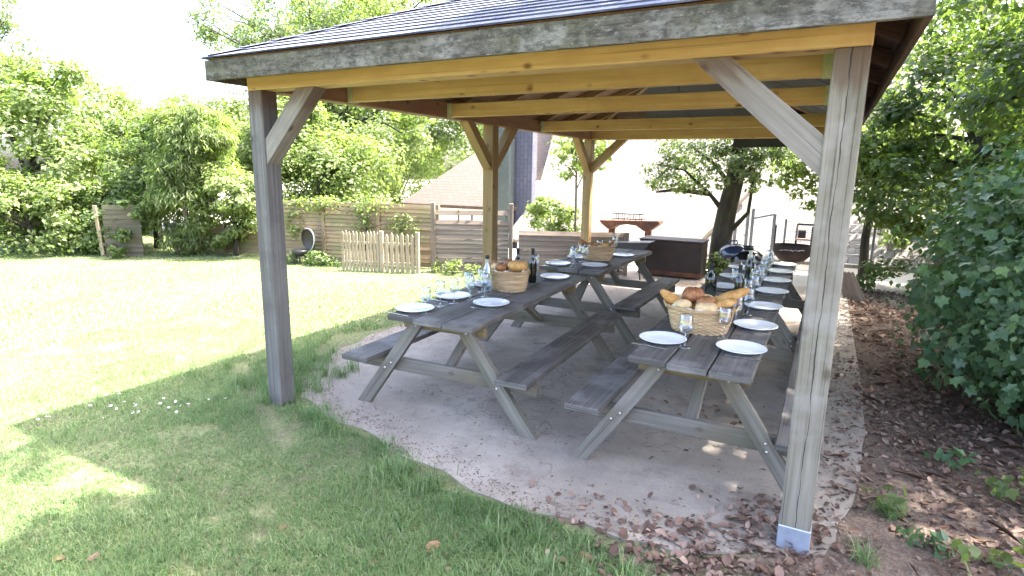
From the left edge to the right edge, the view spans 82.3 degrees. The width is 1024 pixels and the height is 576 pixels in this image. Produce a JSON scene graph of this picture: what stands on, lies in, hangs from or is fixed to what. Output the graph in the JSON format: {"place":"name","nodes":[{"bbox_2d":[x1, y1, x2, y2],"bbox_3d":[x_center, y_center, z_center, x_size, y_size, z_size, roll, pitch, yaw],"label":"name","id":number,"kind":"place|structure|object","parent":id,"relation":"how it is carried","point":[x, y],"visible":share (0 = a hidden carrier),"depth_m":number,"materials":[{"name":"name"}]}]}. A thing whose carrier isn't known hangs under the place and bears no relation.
{"place":"outdoors","nodes":[
{"label":"outdoors","id":0,"kind":"place"},
{"bbox_2d":[0,231,667,575],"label":"grass","id":1,"kind":"structure","parent":0,"point":[399,468],"depth_m":3.50,"materials":[{"name":"plant"}]},
{"bbox_2d":[401,128,552,248],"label":"house","id":2,"kind":"structure","parent":0,"point":[459,186],"depth_m":19.17,"materials":[{"name":"tile"}]},
{"bbox_2d":[0,0,1018,181],"label":"sky","id":3,"kind":"structure","parent":0,"point":[145,46],"materials":[{"name":"white"}]},
{"bbox_2d":[0,179,1023,575],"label":"ground","id":4,"kind":"structure","parent":0,"point":[898,551],"depth_m":3.79,"materials":[{"name":"plant"}]},
{"bbox_2d":[0,0,50,84],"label":"tall tree","id":5,"kind":"object","parent":4,"relation":"on","point":[7,25],"visible":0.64,"depth_m":15.03,"materials":[{"name":"green plant"}]},
{"bbox_2d":[52,555,64,561],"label":"fallen leaf","id":6,"kind":"object","parent":4,"relation":"on","point":[58,558],"visible":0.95,"depth_m":2.66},
{"bbox_2d":[0,152,119,257],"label":"hedge shrub","id":7,"kind":"object","parent":4,"relation":"on","point":[45,198],"visible":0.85,"depth_m":11.40,"materials":[{"name":"green plant"}]},
{"bbox_2d":[0,46,125,245],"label":"hedge tree","id":8,"kind":"object","parent":4,"relation":"on","point":[24,109],"visible":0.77,"depth_m":12.18,"materials":[{"name":"green plant"}]},
{"bbox_2d":[87,552,100,560],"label":"fallen leaf","id":9,"kind":"object","parent":4,"relation":"on","point":[92,556],"visible":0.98,"depth_m":2.67,"materials":[{"name":"brown plant"}]},
{"bbox_2d":[92,205,143,256],"bbox_3d":[-7.685,-1.087,11.439,0.820,1.058,0.059,-1,11,-8],"label":"fence panel","id":10,"kind":"object","parent":4,"relation":"on","point":[123,220],"visible":0.77,"depth_m":11.43,"materials":[{"name":"grey wood"}]},
{"bbox_2d":[61,164,177,258],"bbox_3d":[-7.978,-1.555,11.951,2.411,1.927,2.017,7,13,27],"label":"hedge shrub","id":11,"kind":"object","parent":4,"relation":"on","point":[124,235],"visible":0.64,"depth_m":11.52,"materials":[{"name":"green plant"}]},
{"bbox_2d":[43,63,225,219],"bbox_3d":[-9.767,-3.490,15.217,4.798,4.374,3.508,7,13,27],"label":"tall tree","id":12,"kind":"object","parent":4,"relation":"on","point":[115,98],"visible":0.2,"depth_m":14.78,"materials":[{"name":"green plant"}]},
{"bbox_2d":[83,108,204,248],"bbox_3d":[-7.645,-2.269,12.502,2.726,3.112,2.317,7,13,27],"label":"hedge tree","id":13,"kind":"object","parent":4,"relation":"on","point":[137,141],"visible":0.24,"depth_m":12.10,"materials":[{"name":"green plant"}]},
{"bbox_2d":[139,93,240,257],"bbox_3d":[-6.382,-2.162,11.698,1.883,3.247,1.795,-5,13,-29],"label":"willowy tree","id":14,"kind":"object","parent":4,"relation":"on","point":[186,134],"visible":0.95,"depth_m":11.33,"materials":[{"name":"green plant"}]},
{"bbox_2d":[174,224,258,253],"bbox_3d":[-5.913,-0.968,12.036,2.132,0.682,0.070,2,11,5],"label":"board fence","id":15,"kind":"object","parent":4,"relation":"on","point":[250,245],"visible":0.29,"depth_m":12.01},
{"bbox_2d":[127,87,307,221],"bbox_3d":[-8.393,-3.532,16.454,5.736,4.012,3.668,7,13,27],"label":"tall tree","id":16,"kind":"object","parent":4,"relation":"on","point":[232,110],"visible":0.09,"depth_m":15.77,"materials":[{"name":"green plant"}]},
{"bbox_2d":[179,159,286,255],"bbox_3d":[-5.500,-1.549,11.742,2.039,2.055,1.688,7,13,27],"label":"hedge shrub","id":17,"kind":"object","parent":4,"relation":"on","point":[238,204],"visible":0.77,"depth_m":11.40,"materials":[{"name":"green plant"}]},
{"bbox_2d":[181,0,403,194],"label":"tall tree","id":18,"kind":"object","parent":4,"relation":"on","point":[276,30],"visible":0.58,"depth_m":16.72,"materials":[{"name":"green plant"}]},
{"bbox_2d":[214,84,389,187],"bbox_3d":[-6.816,-4.096,18.616,6.970,5.449,3.622,7,13,27],"label":"tall tree","id":19,"kind":"object","parent":4,"relation":"on","point":[246,90],"visible":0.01,"depth_m":18.18,"materials":[{"name":"green plant"}]},
{"bbox_2d":[228,95,377,201],"bbox_3d":[-5.133,-2.946,14.320,3.675,3.793,2.417,3,11,8],"label":"hedge tree","id":20,"kind":"object","parent":4,"relation":"on","point":[245,159],"visible":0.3,"depth_m":13.77,"materials":[{"name":"green plant"}]},
{"bbox_2d":[292,228,315,264],"bbox_3d":[-3.909,-0.773,10.955,0.430,0.689,0.330,-7,14,-36],"label":"kettle grill","id":21,"kind":"object","parent":4,"relation":"on","point":[308,239],"visible":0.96,"depth_m":11.03,"materials":[{"name":"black metal"}]},
{"bbox_2d":[286,250,341,266],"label":"shrub","id":22,"kind":"object","parent":4,"relation":"on","point":[326,260],"visible":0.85,"depth_m":10.77,"materials":[{"name":"green plant"}]},
{"bbox_2d":[281,110,410,215],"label":"tall tree","id":23,"kind":"object","parent":4,"relation":"on","point":[322,189],"visible":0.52,"depth_m":13.39,"materials":[{"name":"green plant"}]},
{"bbox_2d":[283,200,439,267],"bbox_3d":[-3.026,-1.000,11.008,3.581,1.233,0.070,4,12,15],"label":"board fence","id":24,"kind":"object","parent":4,"relation":"on","point":[330,227],"visible":0.43,"depth_m":10.95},
{"bbox_2d":[283,191,422,260],"bbox_3d":[-3.018,-1.071,10.975,2.962,1.490,0.582,4,12,17],"label":"ivy","id":25,"kind":"object","parent":24,"relation":"attached to","point":[365,220],"visible":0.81,"depth_m":10.82,"materials":[{"name":"green plant"}]},
{"bbox_2d":[283,102,439,203],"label":"tall tree","id":26,"kind":"object","parent":4,"relation":"on","point":[358,120],"visible":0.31,"depth_m":15.30,"materials":[{"name":"green plant"}]},
{"bbox_2d":[281,0,446,114],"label":"tall tree","id":27,"kind":"object","parent":4,"relation":"on","point":[377,12],"visible":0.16,"depth_m":19.51,"materials":[{"name":"green plant"}]},
{"bbox_2d":[341,230,419,273],"bbox_3d":[-2.296,-0.597,10.176,1.430,0.790,0.060,3,11,9],"label":"picket fence","id":28,"kind":"object","parent":4,"relation":"on","point":[379,243],"visible":0.95,"depth_m":10.15,"materials":[{"name":"brown wood"}]},
{"bbox_2d":[370,111,482,203],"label":"tall tree","id":29,"kind":"object","parent":4,"relation":"on","point":[428,169],"visible":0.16,"depth_m":25.15,"materials":[{"name":"green plant"}]},
{"bbox_2d":[426,540,440,551],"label":"fallen leaf","id":30,"kind":"object","parent":4,"relation":"on","point":[435,543],"visible":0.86,"depth_m":2.79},
{"bbox_2d":[430,258,482,276],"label":"shrub","id":31,"kind":"object","parent":4,"relation":"on","point":[451,268],"visible":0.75,"depth_m":10.02,"materials":[{"name":"green plant"}]},
{"bbox_2d":[430,202,512,271],"bbox_3d":[-0.701,-0.835,10.220,1.430,1.288,0.070,1,11,3],"label":"board fence","id":32,"kind":"object","parent":4,"relation":"on","point":[455,241],"visible":0.79,"depth_m":10.21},
{"bbox_2d":[522,195,581,236],"bbox_3d":[0.797,-1.039,11.221,1.246,1.443,1.080,7,13,27],"label":"garden shrub","id":33,"kind":"object","parent":4,"relation":"on","point":[541,205],"visible":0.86,"depth_m":11.11,"materials":[{"name":"green plant"}]},
{"bbox_2d":[519,231,628,275],"bbox_3d":[1.060,-0.568,10.180,1.896,0.832,0.070,1,11,3],"label":"board fence","id":34,"kind":"object","parent":4,"relation":"on","point":[547,250],"visible":0.38,"depth_m":10.15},
{"bbox_2d":[546,135,613,231],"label":"sapling","id":35,"kind":"object","parent":4,"relation":"on","point":[575,166],"visible":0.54,"depth_m":10.56,"materials":[{"name":"green plant"}]},
{"bbox_2d":[300,270,864,554],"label":"concrete slab","id":36,"kind":"structure","parent":4,"relation":"on","point":[494,436],"depth_m":4.00,"materials":[{"name":"concrete"}]},
{"bbox_2d":[342,272,621,440],"bbox_3d":[-0.093,0.408,4.994,1.510,0.757,2.276,6,13,25],"label":"picnic table","id":37,"kind":"object","parent":36,"relation":"on","point":[467,324],"visible":0.9,"depth_m":4.31,"materials":[{"name":"grey wood"}]},
{"bbox_2d":[395,303,433,312],"bbox_3d":[-0.704,0.149,4.246,0.283,0.024,0.283,7,13,27],"label":"dinner plate","id":38,"kind":"object","parent":37,"relation":"on","point":[415,307],"visible":1,"depth_m":4.27,"materials":[{"name":"white ceramic"}]},
{"bbox_2d":[435,291,470,299],"bbox_3d":[-0.473,0.064,4.692,0.283,0.024,0.283,7,13,27],"label":"dinner plate","id":39,"kind":"object","parent":37,"relation":"on","point":[452,295],"visible":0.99,"depth_m":4.73,"materials":[{"name":"white ceramic"}]},
{"bbox_2d":[470,280,491,286],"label":"dinner plate","id":40,"kind":"object","parent":37,"relation":"on","point":[478,283],"visible":0.66,"depth_m":5.24,"materials":[{"name":"white ceramic"}]},
{"bbox_2d":[473,298,509,306],"bbox_3d":[-0.157,0.115,4.461,0.283,0.024,0.283,7,13,27],"label":"dinner plate","id":41,"kind":"object","parent":37,"relation":"on","point":[491,302],"visible":1,"depth_m":4.49,"materials":[{"name":"white ceramic"}]},
{"bbox_2d":[487,264,530,292],"bbox_3d":[-0.028,-0.085,5.022,0.446,0.198,0.320,11,15,41],"label":"bread basket","id":42,"kind":"object","parent":37,"relation":"on","point":[509,281],"visible":0.9,"depth_m":4.90,"materials":[{"name":"wicker"}]},
{"bbox_2d":[495,263,507,271],"bbox_3d":[-0.088,-0.170,4.975,0.109,0.086,0.101,7,13,27],"label":"bread roll","id":43,"kind":"object","parent":42,"relation":"in","point":[502,267],"visible":0.8,"depth_m":4.94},
{"bbox_2d":[508,260,527,271],"bbox_3d":[0.046,-0.183,4.930,0.170,0.104,0.125,7,13,27],"label":"bread roll","id":44,"kind":"object","parent":42,"relation":"in","point":[517,266],"visible":0.96,"depth_m":4.89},
{"bbox_2d":[514,248,520,259],"bbox_3d":[0.052,-0.221,5.449,0.076,0.301,0.076,2,11,8],"label":"wine bottle","id":45,"kind":"object","parent":37,"relation":"on","point":[517,257],"visible":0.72,"depth_m":5.42,"materials":[{"name":"clear glass"}]},
{"bbox_2d":[528,248,536,282],"bbox_3d":[0.188,-0.206,5.343,0.079,0.316,0.077,1,11,1],"label":"wine bottle","id":46,"kind":"object","parent":37,"relation":"on","point":[532,264],"visible":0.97,"depth_m":5.32,"materials":[{"name":"black glass"}]},
{"bbox_2d":[540,273,569,279],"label":"dinner plate","id":47,"kind":"object","parent":37,"relation":"on","point":[555,276],"visible":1,"depth_m":5.65,"materials":[{"name":"white ceramic"}]},
{"bbox_2d":[200,0,936,555],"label":"pavilion","id":48,"kind":"structure","parent":36,"relation":"on","point":[806,82],"depth_m":3.20,"materials":[{"name":"grey wood"}]},
{"bbox_2d":[303,308,852,551],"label":"leaf crumbs","id":49,"kind":"object","parent":36,"relation":"on","point":[499,469],"visible":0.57,"depth_m":3.47,"materials":[{"name":"brown plant"}]},
{"bbox_2d":[511,248,679,344],"bbox_3d":[1.047,0.011,7.065,1.510,0.757,1.980,7,13,28],"label":"picnic table","id":50,"kind":"object","parent":36,"relation":"on","point":[650,287],"visible":0.62,"depth_m":6.47,"materials":[{"name":"grey wood"}]},
{"bbox_2d":[545,261,570,265],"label":"dinner plate","id":51,"kind":"object","parent":50,"relation":"on","point":[558,263],"visible":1,"depth_m":6.46,"materials":[{"name":"white ceramic"}]},
{"bbox_2d":[568,254,583,258],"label":"dinner plate","id":52,"kind":"object","parent":50,"relation":"on","point":[578,256],"visible":0.76,"depth_m":7.00,"materials":[{"name":"white ceramic"}]},
{"bbox_2d":[582,262,607,267],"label":"dinner plate","id":53,"kind":"object","parent":50,"relation":"on","point":[594,264],"visible":1,"depth_m":6.41,"materials":[{"name":"white ceramic"}]},
{"bbox_2d":[578,242,616,260],"bbox_3d":[0.997,-0.431,6.846,0.466,0.193,0.340,5,12,22],"label":"bread basket","id":54,"kind":"object","parent":50,"relation":"on","point":[598,253],"visible":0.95,"depth_m":6.73,"materials":[{"name":"wicker"}]},
{"bbox_2d":[613,253,633,256],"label":"dinner plate","id":55,"kind":"object","parent":50,"relation":"on","point":[622,254],"visible":0.95,"depth_m":7.18,"materials":[{"name":"white ceramic"}]},
{"bbox_2d":[613,241,654,279],"bbox_3d":[2.024,-0.487,9.925,0.700,0.647,0.320,7,13,27],"label":"fire pan","id":56,"kind":"object","parent":36,"relation":"on","point":[639,245],"visible":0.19,"depth_m":9.74,"materials":[{"name":"black metal"}]},
{"bbox_2d":[639,235,708,279],"bbox_3d":[2.810,-0.538,10.226,1.090,0.648,0.530,7,13,27],"label":"steel box","id":57,"kind":"object","parent":36,"relation":"on","point":[678,257],"visible":0.74,"depth_m":9.97,"materials":[{"name":"black metal"}]},
{"bbox_2d":[564,290,823,518],"bbox_3d":[1.431,0.607,4.117,1.389,0.757,2.242,7,13,27],"label":"picnic table","id":58,"kind":"object","parent":36,"relation":"on","point":[703,360],"visible":0.7,"depth_m":3.40,"materials":[{"name":"grey wood"}]},
{"bbox_2d":[632,342,666,349],"bbox_3d":[0.807,0.341,3.441,0.215,0.005,0.018,9,14,35],"label":"knife","id":59,"kind":"object","parent":58,"relation":"on","point":[649,346],"visible":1,"depth_m":3.43,"materials":[{"name":"metal"}]},
{"bbox_2d":[639,331,686,344],"bbox_3d":[0.919,0.310,3.567,0.283,0.024,0.283,7,13,27],"label":"dinner plate","id":60,"kind":"object","parent":58,"relation":"on","point":[663,338],"visible":1,"depth_m":3.59,"materials":[{"name":"white ceramic"}]},
{"bbox_2d":[663,299,739,335],"bbox_3d":[1.220,0.184,3.801,0.476,0.188,0.350,5,12,21],"label":"bread basket","id":61,"kind":"object","parent":58,"relation":"on","point":[704,323],"visible":0.83,"depth_m":3.68,"materials":[{"name":"wicker"}]},
{"bbox_2d":[660,289,693,309],"bbox_3d":[1.081,0.098,3.810,0.241,0.165,0.084,5,12,19],"label":"baguette","id":62,"kind":"object","parent":61,"relation":"in","point":[668,296],"visible":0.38,"depth_m":3.79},
{"bbox_2d":[673,299,691,308],"bbox_3d":[1.096,0.110,3.761,0.116,0.083,0.097,7,13,27],"label":"bread roll","id":63,"kind":"object","parent":61,"relation":"in","point":[683,303],"visible":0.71,"depth_m":3.72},
{"bbox_2d":[682,286,703,302],"bbox_3d":[1.184,0.046,3.828,0.143,0.114,0.134,7,13,27],"label":"bread roll","id":64,"kind":"object","parent":61,"relation":"in","point":[691,294],"visible":0.71,"depth_m":3.78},
{"bbox_2d":[696,296,715,303],"bbox_3d":[1.242,0.089,3.750,0.120,0.085,0.101,7,13,27],"label":"bread roll","id":65,"kind":"object","parent":61,"relation":"in","point":[707,299],"visible":0.59,"depth_m":3.71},
{"bbox_2d":[695,302,717,311],"bbox_3d":[1.220,0.133,3.675,0.138,0.086,0.106,7,13,27],"label":"bread roll","id":66,"kind":"object","parent":61,"relation":"in","point":[711,307],"visible":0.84,"depth_m":3.63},
{"bbox_2d":[692,288,750,309],"bbox_3d":[1.338,0.082,3.790,0.372,0.190,0.083,4,12,15],"label":"baguette","id":67,"kind":"object","parent":61,"relation":"in","point":[736,294],"visible":0.51,"depth_m":3.73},
{"bbox_2d":[714,298,736,309],"bbox_3d":[1.286,0.121,3.712,0.257,0.127,0.079,4,12,15],"label":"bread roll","id":68,"kind":"object","parent":61,"relation":"in","point":[723,304],"visible":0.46,"depth_m":3.67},
{"bbox_2d":[704,263,716,296],"bbox_3d":[1.621,-0.056,4.766,0.092,0.291,0.092,6,13,26],"label":"wine bottle","id":69,"kind":"object","parent":58,"relation":"on","point":[710,283],"visible":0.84,"depth_m":4.74,"materials":[{"name":"black glass"}]},
{"bbox_2d":[734,265,743,305],"bbox_3d":[1.763,-0.022,4.545,0.072,0.316,0.072,6,12,23],"label":"bottle","id":70,"kind":"object","parent":58,"relation":"on","point":[739,282],"visible":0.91,"depth_m":4.52,"materials":[{"name":"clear glass"}]},
{"bbox_2d":[716,340,767,354],"bbox_3d":[1.330,0.350,3.398,0.283,0.024,0.283,7,13,27],"label":"dinner plate","id":71,"kind":"object","parent":58,"relation":"on","point":[742,347],"visible":1,"depth_m":3.42,"materials":[{"name":"white ceramic"}]},
{"bbox_2d":[725,354,762,361],"bbox_3d":[1.281,0.388,3.241,0.200,0.005,0.020,7,13,29],"label":"fork","id":72,"kind":"object","parent":58,"relation":"on","point":[741,357],"visible":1,"depth_m":3.25,"materials":[{"name":"metal"}]},
{"bbox_2d":[733,319,778,330],"bbox_3d":[1.626,0.252,3.911,0.283,0.024,0.283,7,13,27],"label":"dinner plate","id":73,"kind":"object","parent":58,"relation":"on","point":[755,325],"visible":1,"depth_m":3.93,"materials":[{"name":"white ceramic"}]},
{"bbox_2d":[744,301,783,310],"bbox_3d":[1.928,0.141,4.487,0.283,0.024,0.283,7,13,27],"label":"dinner plate","id":74,"kind":"object","parent":58,"relation":"on","point":[764,305],"visible":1,"depth_m":4.51,"materials":[{"name":"white ceramic"}]},
{"bbox_2d":[661,259,804,350],"bbox_3d":[2.472,0.240,6.032,1.389,0.757,2.185,7,13,27],"label":"picnic table","id":75,"kind":"object","parent":36,"relation":"on","point":[796,301],"visible":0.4,"depth_m":5.82,"materials":[{"name":"grey wood"}]},
{"bbox_2d":[717,282,733,288],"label":"dinner plate","id":76,"kind":"object","parent":75,"relation":"on","point":[723,285],"visible":0.54,"depth_m":5.32,"materials":[{"name":"white ceramic"}]},
{"bbox_2d":[719,273,744,278],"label":"dinner plate","id":77,"kind":"object","parent":75,"relation":"on","point":[730,275],"visible":0.66,"depth_m":5.86,"materials":[{"name":"white ceramic"}]},
{"bbox_2d":[728,264,754,269],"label":"dinner plate","id":78,"kind":"object","parent":75,"relation":"on","point":[734,266],"visible":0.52,"depth_m":6.40,"materials":[{"name":"white ceramic"}]},
{"bbox_2d":[744,250,753,286],"bbox_3d":[2.150,-0.175,5.298,0.076,0.331,0.076,-10,16,-44],"label":"bottle","id":79,"kind":"object","parent":75,"relation":"on","point":[749,272],"visible":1,"depth_m":5.28,"materials":[{"name":"clear glass"}]},
{"bbox_2d":[754,287,788,294],"bbox_3d":[2.248,0.028,5.076,0.283,0.024,0.283,7,13,27],"label":"dinner plate","id":80,"kind":"object","parent":75,"relation":"on","point":[772,290],"visible":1,"depth_m":5.11,"materials":[{"name":"white ceramic"}]},
{"bbox_2d":[760,277,791,282],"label":"dinner plate","id":81,"kind":"object","parent":75,"relation":"on","point":[776,280],"visible":0.99,"depth_m":5.62,"materials":[{"name":"white ceramic"}]},
{"bbox_2d":[766,268,794,273],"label":"dinner plate","id":82,"kind":"object","parent":75,"relation":"on","point":[779,271],"visible":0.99,"depth_m":6.15,"materials":[{"name":"white ceramic"}]},
{"bbox_2d":[772,262,798,266],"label":"dinner plate","id":83,"kind":"object","parent":75,"relation":"on","point":[785,264],"visible":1,"depth_m":6.63,"materials":[{"name":"white ceramic"}]},
{"bbox_2d":[718,240,763,264],"bbox_3d":[3.162,-0.207,8.009,0.453,0.884,0.701,-8,14,-37],"label":"kettle grill","id":84,"kind":"object","parent":36,"relation":"on","point":[734,252],"visible":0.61,"depth_m":7.88,"materials":[{"name":"black metal"}]},
{"bbox_2d":[773,225,812,298],"bbox_3d":[3.948,-0.349,8.290,0.505,1.070,0.404,7,13,27],"label":"bowl grill","id":85,"kind":"object","parent":36,"relation":"on","point":[791,252],"visible":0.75,"depth_m":8.14,"materials":[{"name":"metal"}]},
{"bbox_2d":[795,223,813,243],"bbox_3d":[4.584,-0.476,9.077,0.402,1.030,0.280,7,13,27],"label":"side trolley","id":86,"kind":"object","parent":36,"relation":"on","point":[801,234],"visible":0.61,"depth_m":8.99,"materials":[{"name":"metal"}]},
{"bbox_2d":[575,551,592,561],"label":"fallen leaf","id":87,"kind":"object","parent":4,"relation":"on","point":[589,556],"visible":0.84,"depth_m":2.72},
{"bbox_2d":[599,213,662,235],"bbox_3d":[2.342,-0.996,11.639,1.200,0.977,0.300,7,13,27],"label":"fire trough","id":88,"kind":"object","parent":4,"relation":"on","point":[646,226],"visible":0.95,"depth_m":11.45,"materials":[{"name":"brown metal"}]},
{"bbox_2d":[704,251,729,276],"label":"shrub","id":89,"kind":"object","parent":4,"relation":"on","point":[724,262],"visible":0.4,"depth_m":10.14,"materials":[{"name":"green plant"}]},
{"bbox_2d":[639,139,796,275],"bbox_3d":[3.837,-2.387,10.203,3.216,4.649,2.408,7,13,27],"label":"leaning tree","id":90,"kind":"object","parent":4,"relation":"on","point":[739,170],"visible":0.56,"depth_m":10.05,"materials":[{"name":"green plant"}]},
{"bbox_2d":[446,289,1023,575],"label":"leaf litter","id":91,"kind":"object","parent":4,"relation":"on","point":[780,569],"visible":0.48,"depth_m":3.39,"materials":[{"name":"brown plant"}]},
{"bbox_2d":[732,225,746,243],"bbox_3d":[4.409,-0.686,11.671,0.400,1.220,0.040,7,13,27],"label":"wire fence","id":92,"kind":"object","parent":4,"relation":"on","point":[734,234],"visible":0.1,"depth_m":11.58,"materials":[{"name":"grey metal"}]},
{"bbox_2d":[744,208,776,261],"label":"metal gate","id":93,"kind":"structure","parent":4,"relation":"on","point":[753,218],"depth_m":11.40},
{"bbox_2d":[781,219,886,276],"bbox_3d":[5.885,-0.563,10.834,1.700,1.350,0.040,7,13,27],"label":"wire fence","id":94,"kind":"object","parent":4,"relation":"on","point":[872,246],"visible":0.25,"depth_m":10.62,"materials":[{"name":"grey metal"}]},
{"bbox_2d":[758,111,924,279],"bbox_3d":[5.605,-1.605,10.105,2.614,3.138,1.798,3,11,10],"label":"maple branch tree","id":95,"kind":"object","parent":4,"relation":"on","point":[800,170],"visible":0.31,"depth_m":9.87,"materials":[{"name":"green plant"}]},
{"bbox_2d":[841,271,865,302],"bbox_3d":[4.977,-0.018,8.577,0.153,0.422,0.464,-4,12,-21],"label":"board stack","id":96,"kind":"object","parent":4,"relation":"on","point":[851,289],"visible":0.72,"depth_m":8.58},
{"bbox_2d":[837,524,891,570],"bbox_3d":[1.643,1.242,2.748,0.241,0.114,0.287,7,13,27],"label":"grass tuft","id":97,"kind":"object","parent":4,"relation":"on","point":[861,554],"visible":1,"depth_m":2.75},
{"bbox_2d":[859,485,910,520],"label":"weed","id":98,"kind":"object","parent":4,"relation":"on","point":[898,501],"visible":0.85,"depth_m":3.13,"materials":[{"name":"green plant"}]},
{"bbox_2d":[866,489,921,525],"bbox_3d":[2.017,1.168,3.115,0.283,0.126,0.326,7,13,27],"label":"grass tuft","id":99,"kind":"object","parent":4,"relation":"on","point":[883,513],"visible":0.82,"depth_m":3.13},
{"bbox_2d":[895,525,956,561],"bbox_3d":[2.029,1.282,2.875,0.240,0.200,0.220,7,13,27],"label":"weed","id":100,"kind":"object","parent":4,"relation":"on","point":[936,537],"visible":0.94,"depth_m":2.87,"materials":[{"name":"green plant"}]},
{"bbox_2d":[902,366,958,390],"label":"weed","id":101,"kind":"object","parent":4,"relation":"on","point":[922,375],"visible":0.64,"depth_m":5.22,"materials":[{"name":"green plant"}]},
{"bbox_2d":[851,0,1021,271],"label":"shade tree","id":102,"kind":"object","parent":4,"relation":"on","point":[886,241],"visible":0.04,"depth_m":12.27,"materials":[{"name":"green plant"}]},
{"bbox_2d":[852,0,1023,260],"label":"shade tree","id":103,"kind":"object","parent":4,"relation":"on","point":[924,167],"visible":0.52,"depth_m":8.94,"materials":[{"name":"green plant"}]},
{"bbox_2d":[856,255,1020,297],"bbox_3d":[6.669,-0.131,7.664,2.000,1.231,4.054,-1,11,-10],"label":"hedge shrub","id":104,"kind":"object","parent":4,"relation":"on","point":[872,273],"visible":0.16,"depth_m":9.22,"materials":[{"name":"green plant"}]},
{"bbox_2d":[923,446,980,469],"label":"weed","id":105,"kind":"object","parent":4,"relation":"on","point":[942,456],"visible":0.95,"depth_m":3.67,"materials":[{"name":"green plant"}]},
{"bbox_2d":[882,127,1023,435],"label":"bush","id":106,"kind":"object","parent":4,"relation":"on","point":[990,275],"visible":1,"depth_m":4.28,"materials":[{"name":"green plant"}]},
{"bbox_2d":[936,0,1023,225],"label":"shade tree","id":107,"kind":"object","parent":4,"relation":"on","point":[976,102],"visible":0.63,"depth_m":6.42,"materials":[{"name":"green plant"}]},
{"bbox_2d":[950,538,1023,575],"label":"weed","id":108,"kind":"object","parent":4,"relation":"on","point":[1007,558],"visible":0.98,"depth_m":2.71,"materials":[{"name":"green plant"}]},
{"bbox_2d":[974,467,1023,501],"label":"weed","id":109,"kind":"object","parent":4,"relation":"on","point":[1001,490],"visible":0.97,"depth_m":3.30,"materials":[{"name":"green plant"}]},
{"bbox_2d":[508,34,977,283],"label":"long house","id":110,"kind":"structure","parent":0,"point":[619,186],"depth_m":16.13,"materials":[{"name":"paint"}]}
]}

